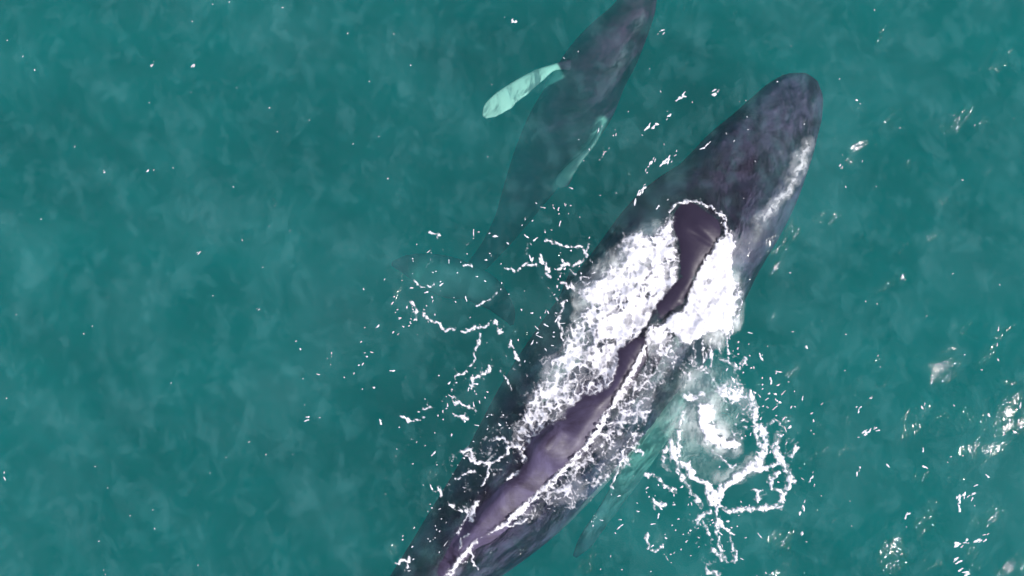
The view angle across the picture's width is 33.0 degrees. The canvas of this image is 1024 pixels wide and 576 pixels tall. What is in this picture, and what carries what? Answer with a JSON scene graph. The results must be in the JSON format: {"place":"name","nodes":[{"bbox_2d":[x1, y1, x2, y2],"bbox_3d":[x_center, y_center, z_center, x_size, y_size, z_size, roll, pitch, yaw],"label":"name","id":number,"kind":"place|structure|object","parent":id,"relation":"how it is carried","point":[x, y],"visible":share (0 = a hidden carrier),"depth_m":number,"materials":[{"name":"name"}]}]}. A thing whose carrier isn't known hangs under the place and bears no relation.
{"place":"outdoors","nodes":[
{"label":"outdoors","id":0,"kind":"place"},
{"bbox_2d":[0,0,1023,575],"bbox_3d":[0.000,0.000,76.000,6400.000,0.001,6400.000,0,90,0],"label":"sea water","id":1,"kind":"structure","parent":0,"point":[160,370],"depth_m":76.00,"materials":[{"name":"teal liquid"}]},
{"bbox_3d":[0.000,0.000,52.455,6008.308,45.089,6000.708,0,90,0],"label":"water","id":2,"kind":"structure","parent":0,"visible":0},
{"bbox_2d":[396,231,587,568],"bbox_3d":[-1.089,1.667,29.992,2.984,0.197,6.547,26,90,0],"label":"foam","id":3,"kind":"object","parent":2,"relation":"on","point":[472,512],"visible":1,"depth_m":30.02,"materials":[{"name":"white"}]},
{"bbox_2d":[4,4,1020,575],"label":"foam flecks","id":4,"kind":"object","parent":2,"relation":"on","point":[640,192],"visible":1,"depth_m":30.01,"materials":[{"name":"white liquid"}]},
{"bbox_2d":[392,0,656,325],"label":"humpback calf","id":5,"kind":"object","parent":2,"relation":"in","point":[580,96],"visible":1,"depth_m":31.83},
{"bbox_2d":[460,221,677,485],"bbox_3d":[1.217,1.129,29.924,1.529,0.315,5.864,37,90,0],"label":"foam","id":6,"kind":"object","parent":2,"relation":"on","point":[621,330],"visible":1,"depth_m":29.95,"materials":[{"name":"white"}]},
{"bbox_2d":[448,199,742,575],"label":"foam","id":7,"kind":"object","parent":2,"relation":"on","point":[689,325],"visible":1,"depth_m":29.96,"materials":[{"name":"white"}]},
{"bbox_2d":[390,73,822,575],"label":"humpback whale","id":8,"kind":"object","parent":2,"relation":"in","point":[733,182],"visible":0.83,"depth_m":30.27},
{"bbox_2d":[560,257,732,434],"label":"bubble cloud","id":9,"kind":"structure","parent":2,"relation":"on","point":[691,421],"depth_m":30.24,"materials":[{"name":"white"}]},
{"bbox_2d":[579,226,751,477],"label":"bubble cloud","id":10,"kind":"structure","parent":2,"relation":"on","point":[620,257],"depth_m":30.05,"materials":[{"name":"white liquid"}]},
{"bbox_2d":[644,336,798,575],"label":"foam","id":11,"kind":"object","parent":2,"relation":"on","point":[706,412],"visible":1,"depth_m":30.01,"materials":[{"name":"white"}]},
{"bbox_2d":[767,149,806,212],"bbox_3d":[4.764,-1.796,29.975,0.440,0.104,1.942,33,90,0],"label":"foam","id":12,"kind":"object","parent":2,"relation":"on","point":[799,167],"visible":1,"depth_m":29.98,"materials":[{"name":"white"}]}
]}

